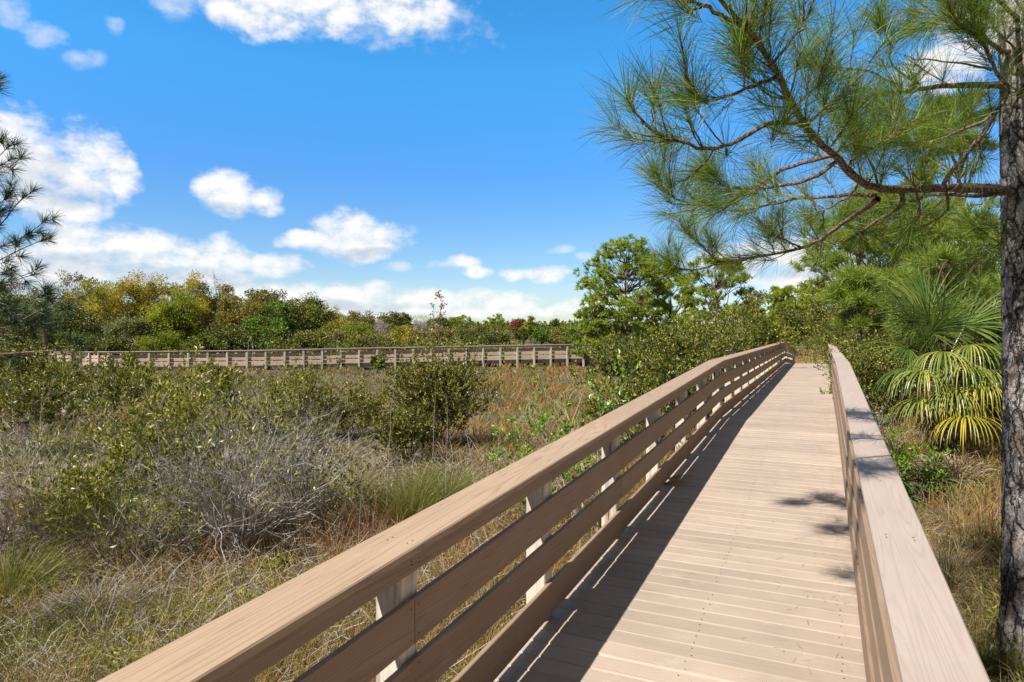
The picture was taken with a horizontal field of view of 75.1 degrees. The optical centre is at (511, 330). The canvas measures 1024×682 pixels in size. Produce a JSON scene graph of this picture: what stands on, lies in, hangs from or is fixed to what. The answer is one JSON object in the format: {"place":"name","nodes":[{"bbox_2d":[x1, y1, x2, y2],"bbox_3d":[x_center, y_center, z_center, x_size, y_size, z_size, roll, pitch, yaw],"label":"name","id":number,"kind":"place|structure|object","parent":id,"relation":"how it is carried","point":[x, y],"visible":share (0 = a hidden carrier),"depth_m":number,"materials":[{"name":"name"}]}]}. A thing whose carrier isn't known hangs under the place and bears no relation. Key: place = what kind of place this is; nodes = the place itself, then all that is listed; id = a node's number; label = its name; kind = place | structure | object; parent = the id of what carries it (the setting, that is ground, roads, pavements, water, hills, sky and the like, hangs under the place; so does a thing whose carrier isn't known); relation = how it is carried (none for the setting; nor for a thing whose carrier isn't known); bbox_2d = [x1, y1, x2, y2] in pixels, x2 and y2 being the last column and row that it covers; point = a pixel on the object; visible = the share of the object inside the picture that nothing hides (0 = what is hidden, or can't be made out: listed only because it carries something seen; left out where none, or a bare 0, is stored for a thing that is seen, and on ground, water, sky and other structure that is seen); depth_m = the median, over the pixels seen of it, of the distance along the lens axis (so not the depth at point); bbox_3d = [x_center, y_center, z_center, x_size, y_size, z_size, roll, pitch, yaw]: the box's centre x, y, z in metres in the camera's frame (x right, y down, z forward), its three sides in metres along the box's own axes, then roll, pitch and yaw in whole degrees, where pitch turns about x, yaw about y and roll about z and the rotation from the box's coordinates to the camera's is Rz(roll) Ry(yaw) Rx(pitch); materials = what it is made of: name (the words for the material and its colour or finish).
{"place":"outdoors","nodes":[
{"label":"outdoors","id":0,"kind":"place"},
{"bbox_2d":[0,0,999,324],"label":"sky","id":1,"kind":"structure","parent":0,"point":[382,156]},
{"bbox_2d":[0,334,1023,681],"bbox_3d":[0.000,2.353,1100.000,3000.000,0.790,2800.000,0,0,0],"label":"ground","id":2,"kind":"structure","parent":0,"point":[366,370],"depth_m":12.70,"materials":[{"name":"green plant"}]},
{"bbox_2d":[0,292,52,354],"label":"tree","id":3,"kind":"object","parent":2,"relation":"on","point":[18,338],"visible":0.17,"depth_m":54.87,"materials":[{"name":"green plant"}]},
{"bbox_2d":[0,449,81,562],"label":"dead shrub","id":4,"kind":"object","parent":2,"relation":"on","point":[10,535],"visible":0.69,"depth_m":7.46,"materials":[{"name":"plant"}]},
{"bbox_2d":[0,336,84,413],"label":"shrub","id":5,"kind":"object","parent":2,"relation":"on","point":[42,365],"visible":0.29,"depth_m":20.96,"materials":[{"name":"green plant"}]},
{"bbox_2d":[17,281,69,360],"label":"fan palm","id":6,"kind":"object","parent":2,"relation":"on","point":[44,341],"visible":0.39,"depth_m":43.91,"materials":[{"name":"green plant"}]},
{"bbox_2d":[0,70,90,370],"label":"pine tree","id":7,"kind":"object","parent":2,"relation":"on","point":[43,316],"visible":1,"depth_m":6.58,"materials":[{"name":"green plant"}]},
{"bbox_2d":[0,350,102,458],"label":"shrub","id":8,"kind":"object","parent":2,"relation":"on","point":[31,398],"visible":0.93,"depth_m":12.81,"materials":[{"name":"green plant"}]},
{"bbox_2d":[0,524,105,617],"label":"grass tussock","id":9,"kind":"object","parent":2,"relation":"on","point":[33,573],"depth_m":6.49,"materials":[{"name":"green plant"}]},
{"bbox_2d":[0,403,119,522],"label":"dead shrub","id":10,"kind":"object","parent":2,"relation":"on","point":[45,463],"visible":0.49,"depth_m":9.02,"materials":[{"name":"grey plant"}]},
{"bbox_2d":[24,301,120,351],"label":"tree","id":11,"kind":"object","parent":2,"relation":"on","point":[80,325],"visible":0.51,"depth_m":53.70,"materials":[{"name":"green plant"}]},
{"bbox_2d":[48,265,100,306],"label":"tree","id":12,"kind":"object","parent":2,"relation":"on","point":[77,279],"visible":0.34,"depth_m":68.15,"materials":[{"name":"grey plant"}]},
{"bbox_2d":[0,441,154,543],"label":"dead shrub","id":13,"kind":"object","parent":2,"relation":"on","point":[63,489],"visible":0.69,"depth_m":7.89,"materials":[{"name":"plant"}]},
{"bbox_2d":[6,563,167,641],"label":"grass tussock","id":14,"kind":"object","parent":2,"relation":"on","point":[81,608],"depth_m":5.81,"materials":[{"name":"plant"}]},
{"bbox_2d":[61,331,125,362],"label":"bush","id":15,"kind":"object","parent":2,"relation":"on","point":[108,342],"visible":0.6,"depth_m":49.53,"materials":[{"name":"green plant"}]},
{"bbox_2d":[43,346,152,426],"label":"shrub","id":16,"kind":"object","parent":2,"relation":"on","point":[137,392],"visible":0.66,"depth_m":17.35,"materials":[{"name":"green plant"}]},
{"bbox_2d":[64,279,137,338],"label":"tree","id":17,"kind":"object","parent":2,"relation":"on","point":[97,300],"visible":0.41,"depth_m":60.68,"materials":[{"name":"green plant"}]},
{"bbox_2d":[18,471,185,586],"bbox_3d":[-4.273,2.133,7.162,1.529,1.344,1.310,0,0,0],"label":"dead shrub","id":18,"kind":"object","parent":2,"relation":"on","point":[110,539],"visible":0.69,"depth_m":7.04,"materials":[{"name":"plant"}]},
{"bbox_2d":[6,469,206,567],"bbox_3d":[-4.722,2.126,7.916,2.319,1.235,2.497,0,0,0],"label":"grass tussock","id":19,"kind":"object","parent":2,"relation":"on","point":[69,531],"depth_m":7.68,"materials":[{"name":"green plant"}]},
{"bbox_2d":[27,406,196,516],"bbox_3d":[-5.110,1.795,8.526,2.025,1.683,1.262,0,0,-18],"label":"shrub","id":20,"kind":"object","parent":2,"relation":"on","point":[121,451],"visible":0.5,"depth_m":8.55,"materials":[{"name":"green plant"}]},
{"bbox_2d":[43,503,200,569],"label":"grass tussock","id":21,"kind":"object","parent":2,"relation":"on","point":[107,543],"depth_m":7.41,"materials":[{"name":"green plant"}]},
{"bbox_2d":[101,310,160,358],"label":"bush","id":22,"kind":"object","parent":2,"relation":"on","point":[124,329],"visible":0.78,"depth_m":51.96,"materials":[{"name":"green plant"}]},
{"bbox_2d":[89,350,175,400],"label":"shrub","id":23,"kind":"object","parent":2,"relation":"on","point":[129,359],"visible":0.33,"depth_m":24.71,"materials":[{"name":"green plant"}]},
{"bbox_2d":[101,270,170,354],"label":"tree","id":24,"kind":"object","parent":2,"relation":"on","point":[145,296],"visible":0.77,"depth_m":62.72,"materials":[{"name":"green plant"}]},
{"bbox_2d":[72,453,208,574],"bbox_3d":[-3.977,2.109,7.415,1.367,1.408,1.539,0,0,0],"label":"dead shrub","id":25,"kind":"object","parent":2,"relation":"on","point":[164,507],"visible":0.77,"depth_m":7.31,"materials":[{"name":"plant"}]},
{"bbox_2d":[61,332,249,496],"bbox_3d":[-5.204,1.320,10.092,2.404,2.630,2.523,0,0,35],"label":"shrub","id":26,"kind":"object","parent":2,"relation":"on","point":[182,403],"visible":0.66,"depth_m":10.04,"materials":[{"name":"green plant"}]},
{"bbox_2d":[135,327,193,361],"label":"bush","id":27,"kind":"object","parent":2,"relation":"on","point":[163,343],"visible":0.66,"depth_m":49.90,"materials":[{"name":"green plant"}]},
{"bbox_2d":[139,290,207,341],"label":"tree","id":28,"kind":"object","parent":2,"relation":"on","point":[180,321],"visible":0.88,"depth_m":54.40,"materials":[{"name":"green plant"}]},
{"bbox_2d":[0,331,354,362],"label":"undergrowth","id":29,"kind":"object","parent":2,"relation":"on","point":[329,344],"visible":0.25,"depth_m":52.11,"materials":[{"name":"green plant"}]},
{"bbox_2d":[166,269,216,331],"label":"tree","id":30,"kind":"object","parent":2,"relation":"on","point":[194,284],"visible":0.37,"depth_m":65.82,"materials":[{"name":"green plant"}]},
{"bbox_2d":[182,332,226,361],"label":"bush","id":31,"kind":"object","parent":2,"relation":"on","point":[209,342],"visible":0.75,"depth_m":49.68,"materials":[{"name":"green plant"}]},
{"bbox_2d":[188,273,235,330],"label":"tree","id":32,"kind":"object","parent":2,"relation":"on","point":[202,288],"visible":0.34,"depth_m":67.15,"materials":[{"name":"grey plant"}]},
{"bbox_2d":[178,354,248,407],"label":"shrub","id":33,"kind":"object","parent":2,"relation":"on","point":[218,369],"visible":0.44,"depth_m":21.83,"materials":[{"name":"green plant"}]},
{"bbox_2d":[87,362,362,578],"bbox_3d":[-3.441,1.976,8.081,3.382,3.277,3.216,0,0,0],"label":"dead shrub","id":34,"kind":"object","parent":2,"relation":"on","point":[235,496],"visible":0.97,"depth_m":7.80,"materials":[{"name":"grey plant"}]},
{"bbox_2d":[199,321,260,361],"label":"bush","id":35,"kind":"object","parent":2,"relation":"on","point":[227,333],"visible":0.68,"depth_m":53.31,"materials":[{"name":"green plant"}]},
{"bbox_2d":[209,289,287,352],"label":"tree","id":36,"kind":"object","parent":2,"relation":"on","point":[228,313],"visible":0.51,"depth_m":58.89,"materials":[{"name":"green plant"}]},
{"bbox_2d":[221,363,309,458],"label":"shrub","id":37,"kind":"object","parent":2,"relation":"on","point":[271,393],"visible":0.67,"depth_m":12.97,"materials":[{"name":"green plant"}]},
{"bbox_2d":[240,299,300,360],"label":"bush","id":38,"kind":"object","parent":2,"relation":"on","point":[278,327],"visible":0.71,"depth_m":54.43,"materials":[{"name":"green plant"}]},
{"bbox_2d":[260,289,324,346],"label":"tree","id":39,"kind":"object","parent":2,"relation":"on","point":[304,315],"visible":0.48,"depth_m":61.69,"materials":[{"name":"green plant"}]},
{"bbox_2d":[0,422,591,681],"bbox_3d":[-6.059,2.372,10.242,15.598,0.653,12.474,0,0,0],"label":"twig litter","id":40,"kind":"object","parent":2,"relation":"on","point":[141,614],"visible":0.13,"depth_m":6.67,"materials":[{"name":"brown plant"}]},
{"bbox_2d":[269,329,333,360],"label":"bush","id":41,"kind":"object","parent":2,"relation":"on","point":[300,334],"visible":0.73,"depth_m":51.52,"materials":[{"name":"green plant"}]},
{"bbox_2d":[249,386,367,519],"bbox_3d":[-2.877,1.671,9.415,1.673,1.970,2.291,0,0,-16],"label":"dead shrub","id":42,"kind":"object","parent":2,"relation":"on","point":[300,459],"visible":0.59,"depth_m":9.22,"materials":[{"name":"grey plant"}]},
{"bbox_2d":[252,343,378,439],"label":"shrub","id":43,"kind":"object","parent":2,"relation":"on","point":[311,382],"visible":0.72,"depth_m":15.49,"materials":[{"name":"green plant"}]},
{"bbox_2d":[297,291,340,332],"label":"tree","id":44,"kind":"object","parent":2,"relation":"on","point":[326,316],"visible":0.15,"depth_m":67.97,"materials":[{"name":"green plant"}]},
{"bbox_2d":[264,447,395,535],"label":"dead shrub","id":45,"kind":"object","parent":2,"relation":"on","point":[343,494],"visible":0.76,"depth_m":8.49,"materials":[{"name":"grey plant"}]},
{"bbox_2d":[0,414,664,681],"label":"thatch","id":46,"kind":"object","parent":2,"relation":"on","point":[340,443],"visible":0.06,"depth_m":8.83,"materials":[{"name":"plant"}]},
{"bbox_2d":[82,357,592,371],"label":"boardwalk","id":47,"kind":"structure","parent":2,"relation":"on","point":[513,361],"depth_m":45.28,"materials":[{"name":"brown wood"}]},
{"bbox_2d":[24,344,663,369],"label":"railing","id":48,"kind":"object","parent":47,"relation":"attached to","point":[284,354],"visible":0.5,"depth_m":44.53,"materials":[{"name":"wood"}]},
{"bbox_2d":[39,345,653,367],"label":"railing","id":49,"kind":"object","parent":47,"relation":"attached to","point":[307,355],"visible":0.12,"depth_m":46.45,"materials":[{"name":"wood"}]},
{"bbox_2d":[298,500,392,560],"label":"grass tussock","id":50,"kind":"object","parent":2,"relation":"on","point":[336,535],"depth_m":7.55,"materials":[{"name":"plant"}]},
{"bbox_2d":[306,457,399,500],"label":"grass tussock","id":51,"kind":"object","parent":2,"relation":"on","point":[368,482],"depth_m":10.22,"materials":[{"name":"plant"}]},
{"bbox_2d":[317,373,404,437],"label":"shrub","id":52,"kind":"object","parent":2,"relation":"on","point":[359,400],"visible":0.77,"depth_m":15.76,"materials":[{"name":"green plant"}]},
{"bbox_2d":[305,474,422,543],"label":"grass tussock","id":53,"kind":"object","parent":2,"relation":"on","point":[371,531],"depth_m":8.03,"materials":[{"name":"green plant"}]},
{"bbox_2d":[340,331,406,358],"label":"bush","id":54,"kind":"object","parent":2,"relation":"on","point":[364,342],"visible":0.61,"depth_m":57.22,"materials":[{"name":"green plant"}]},
{"bbox_2d":[373,311,418,334],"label":"tree","id":55,"kind":"object","parent":2,"relation":"on","point":[395,319],"visible":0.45,"depth_m":121.90,"materials":[{"name":"green plant"}]},
{"bbox_2d":[356,398,444,463],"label":"shrub","id":56,"kind":"object","parent":2,"relation":"on","point":[410,425],"visible":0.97,"depth_m":12.54,"materials":[{"name":"green plant"}]},
{"bbox_2d":[338,451,471,523],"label":"grass tussock","id":57,"kind":"object","parent":2,"relation":"on","point":[409,499],"depth_m":8.73,"materials":[{"name":"green plant"}]},
{"bbox_2d":[288,337,523,360],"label":"scrub","id":58,"kind":"object","parent":2,"relation":"on","point":[460,343],"visible":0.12,"depth_m":62.17,"materials":[{"name":"green plant"}]},
{"bbox_2d":[408,326,457,349],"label":"bush","id":59,"kind":"object","parent":2,"relation":"on","point":[443,334],"visible":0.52,"depth_m":71.18,"materials":[{"name":"green plant"}]},
{"bbox_2d":[357,327,509,449],"bbox_3d":[-1.548,1.261,14.255,2.912,2.684,2.562,0,0,10],"label":"shrub","id":60,"kind":"object","parent":2,"relation":"on","point":[423,380],"visible":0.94,"depth_m":14.19,"materials":[{"name":"green plant"}]},
{"bbox_2d":[389,441,490,505],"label":"grass tussock","id":61,"kind":"object","parent":2,"relation":"on","point":[451,485],"depth_m":9.42,"materials":[{"name":"green plant"}]},
{"bbox_2d":[456,325,502,355],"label":"bush","id":62,"kind":"object","parent":2,"relation":"on","point":[472,335],"visible":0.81,"depth_m":65.32,"materials":[{"name":"green plant"}]},
{"bbox_2d":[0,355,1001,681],"bbox_3d":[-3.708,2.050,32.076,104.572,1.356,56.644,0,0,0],"label":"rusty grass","id":63,"kind":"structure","parent":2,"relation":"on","point":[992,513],"depth_m":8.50,"materials":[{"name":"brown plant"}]},
{"bbox_2d":[0,348,1023,681],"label":"golden grass","id":64,"kind":"structure","parent":2,"relation":"on","point":[512,520],"depth_m":7.48,"materials":[{"name":"plant"}]},
{"bbox_2d":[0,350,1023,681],"bbox_3d":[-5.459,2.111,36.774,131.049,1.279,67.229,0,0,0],"label":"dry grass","id":65,"kind":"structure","parent":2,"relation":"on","point":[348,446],"depth_m":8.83,"materials":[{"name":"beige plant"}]},
{"bbox_2d":[0,392,1023,681],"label":"weeds","id":66,"kind":"object","parent":2,"relation":"on","point":[96,650],"visible":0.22,"depth_m":5.82,"materials":[{"name":"green plant"}]},
{"bbox_2d":[485,402,558,513],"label":"sapling","id":67,"kind":"object","parent":2,"relation":"on","point":[493,454],"visible":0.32,"depth_m":8.98,"materials":[{"name":"green plant"}]},
{"bbox_2d":[489,348,671,533],"bbox_3d":[1.084,1.408,8.612,2.335,2.409,1.985,0,0,-42],"label":"sapling","id":68,"kind":"object","parent":2,"relation":"on","point":[542,423],"visible":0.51,"depth_m":8.40,"materials":[{"name":"green plant"}]},
{"bbox_2d":[561,303,620,367],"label":"shrub","id":69,"kind":"object","parent":2,"relation":"on","point":[586,314],"visible":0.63,"depth_m":39.60,"materials":[{"name":"green plant"}]},
{"bbox_2d":[568,346,674,442],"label":"shrub","id":70,"kind":"object","parent":2,"relation":"on","point":[628,392],"visible":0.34,"depth_m":14.29,"materials":[{"name":"green plant"}]},
{"bbox_2d":[589,330,655,385],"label":"shrub","id":71,"kind":"object","parent":2,"relation":"on","point":[626,348],"visible":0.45,"depth_m":29.52,"materials":[{"name":"green plant"}]},
{"bbox_2d":[572,233,675,349],"bbox_3d":[6.417,-1.344,38.056,6.550,8.226,5.629,0,0,-39],"label":"pine tree","id":72,"kind":"object","parent":2,"relation":"on","point":[639,302],"visible":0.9,"depth_m":37.49,"materials":[{"name":"green plant"}]},
{"bbox_2d":[588,305,733,413],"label":"shrub","id":73,"kind":"object","parent":2,"relation":"on","point":[672,346],"visible":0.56,"depth_m":20.04,"materials":[{"name":"green plant"}]},
{"bbox_2d":[640,265,705,349],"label":"pine tree","id":74,"kind":"object","parent":2,"relation":"on","point":[683,295],"visible":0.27,"depth_m":40.56,"materials":[{"name":"green plant"}]},
{"bbox_2d":[493,363,865,681],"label":"boardwalk","id":75,"kind":"structure","parent":2,"relation":"on","point":[709,615],"depth_m":4.85,"materials":[{"name":"brown wood"}]},
{"bbox_2d":[97,342,794,681],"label":"boardwalk railing","id":76,"kind":"object","parent":75,"relation":"attached to","point":[249,640],"visible":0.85,"depth_m":3.32,"materials":[{"name":"wood"}]},
{"bbox_2d":[826,344,990,681],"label":"boardwalk railing","id":77,"kind":"object","parent":75,"relation":"attached to","point":[913,627],"visible":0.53,"depth_m":2.74,"materials":[{"name":"wood"}]},
{"bbox_2d":[635,348,734,428],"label":"shrub","id":78,"kind":"object","parent":2,"relation":"on","point":[669,374],"visible":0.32,"depth_m":16.46,"materials":[{"name":"green plant"}]},
{"bbox_2d":[646,301,767,382],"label":"shrub","id":79,"kind":"object","parent":2,"relation":"on","point":[721,340],"visible":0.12,"depth_m":22.61,"materials":[{"name":"green plant"}]},
{"bbox_2d":[670,253,761,336],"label":"pine tree","id":80,"kind":"object","parent":2,"relation":"on","point":[707,292],"visible":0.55,"depth_m":36.04,"materials":[{"name":"green plant"}]},
{"bbox_2d":[675,294,809,380],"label":"shrub","id":81,"kind":"object","parent":2,"relation":"on","point":[752,318],"visible":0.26,"depth_m":26.95,"materials":[{"name":"green plant"}]},
{"bbox_2d":[744,306,800,351],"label":"shrub","id":82,"kind":"object","parent":2,"relation":"on","point":[770,319],"visible":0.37,"depth_m":39.13,"materials":[{"name":"green plant"}]},
{"bbox_2d":[764,284,803,317],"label":"pine tree","id":83,"kind":"object","parent":2,"relation":"on","point":[777,291],"visible":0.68,"depth_m":61.34,"materials":[{"name":"green plant"}]},
{"bbox_2d":[759,299,816,346],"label":"shrub","id":84,"kind":"object","parent":2,"relation":"on","point":[797,322],"visible":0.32,"depth_m":56.98,"materials":[{"name":"green plant"}]},
{"bbox_2d":[574,0,1023,668],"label":"pine tree","id":85,"kind":"object","parent":2,"relation":"on","point":[914,138],"visible":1,"depth_m":4.28,"materials":[{"name":"green plant"}]},
{"bbox_2d":[803,294,839,344],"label":"tree","id":86,"kind":"object","parent":2,"relation":"on","point":[815,313],"visible":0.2,"depth_m":48.27,"materials":[{"name":"green plant"}]},
{"bbox_2d":[789,200,911,333],"bbox_3d":[13.302,-1.188,25.954,5.145,7.720,4.438,0,0,0],"label":"pine tree","id":87,"kind":"object","parent":2,"relation":"on","point":[817,289],"visible":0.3,"depth_m":25.84,"materials":[{"name":"green plant"}]},
{"bbox_2d":[817,263,897,392],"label":"pine sapling","id":88,"kind":"object","parent":2,"relation":"on","point":[846,289],"visible":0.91,"depth_m":16.79,"materials":[{"name":"green plant"}]},
{"bbox_2d":[813,307,905,368],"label":"shrub","id":89,"kind":"object","parent":2,"relation":"on","point":[824,346],"visible":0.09,"depth_m":26.22,"materials":[{"name":"green plant"}]},
{"bbox_2d":[820,181,915,312],"bbox_3d":[15.416,-2.067,28.061,5.216,8.615,4.894,0,0,0],"label":"pine tree","id":90,"kind":"object","parent":2,"relation":"on","point":[854,259],"visible":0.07,"depth_m":27.09,"materials":[{"name":"green plant"}]},
{"bbox_2d":[825,300,921,368],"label":"shrub","id":91,"kind":"object","parent":2,"relation":"on","point":[854,334],"visible":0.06,"depth_m":20.99,"materials":[{"name":"green plant"}]},
{"bbox_2d":[812,317,942,433],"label":"shrub","id":92,"kind":"object","parent":2,"relation":"on","point":[861,368],"visible":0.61,"depth_m":15.18,"materials":[{"name":"green plant"}]},
{"bbox_2d":[825,349,962,448],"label":"shrub","id":93,"kind":"object","parent":2,"relation":"on","point":[883,429],"visible":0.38,"depth_m":12.44,"materials":[{"name":"green plant"}]},
{"bbox_2d":[882,414,923,494],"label":"shrub","id":94,"kind":"object","parent":2,"relation":"on","point":[895,460],"visible":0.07,"depth_m":9.49,"materials":[{"name":"green plant"}]},
{"bbox_2d":[896,441,952,504],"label":"shrub","id":95,"kind":"object","parent":2,"relation":"on","point":[923,483],"visible":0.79,"depth_m":9.37,"materials":[{"name":"green plant"}]},
{"bbox_2d":[849,256,1002,463],"bbox_3d":[6.806,0.505,10.364,2.460,3.555,2.375,0,0,0],"label":"fan palm","id":96,"kind":"object","parent":2,"relation":"on","point":[944,412],"visible":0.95,"depth_m":10.17,"materials":[{"name":"green plant"}]},
{"bbox_2d":[884,435,980,511],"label":"shrub","id":97,"kind":"object","parent":2,"relation":"on","point":[915,468],"visible":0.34,"depth_m":9.33,"materials":[{"name":"green plant"}]},
{"bbox_2d":[874,192,1002,380],"bbox_3d":[7.606,-0.101,11.689,2.360,4.736,2.505,0,0,0],"label":"pine sapling","id":98,"kind":"object","parent":2,"relation":"on","point":[940,257],"visible":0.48,"depth_m":11.38,"materials":[{"name":"green plant"}]},
{"bbox_2d":[884,88,1000,321],"bbox_3d":[12.745,-2.352,19.048,3.839,9.302,4.347,0,0,0],"label":"pine tree","id":99,"kind":"object","parent":2,"relation":"on","point":[970,142],"visible":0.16,"depth_m":18.69,"materials":[{"name":"green plant"}]},
{"bbox_2d":[901,297,1001,437],"bbox_3d":[8.991,0.620,12.377,3.197,3.005,2.752,0,0,0],"label":"fan palm","id":100,"kind":"object","parent":2,"relation":"on","point":[996,332],"visible":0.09,"depth_m":12.47,"materials":[{"name":"green plant"}]},
{"bbox_2d":[888,430,1023,681],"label":"grass","id":101,"kind":"structure","parent":2,"relation":"on","point":[986,549],"depth_m":7.33,"materials":[{"name":"plant"}]},
{"bbox_2d":[916,448,1001,483],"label":"grass tussock","id":102,"kind":"object","parent":2,"relation":"on","point":[951,466],"depth_m":9.45,"materials":[{"name":"plant"}]},
{"bbox_2d":[921,524,999,592],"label":"grass tussock","id":103,"kind":"object","parent":2,"relation":"on","point":[954,565],"depth_m":6.49,"materials":[{"name":"green plant"}]},
{"bbox_2d":[966,617,1023,681],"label":"grass tussock","id":104,"kind":"object","parent":2,"relation":"on","point":[992,662],"depth_m":4.84,"materials":[{"name":"green plant"}]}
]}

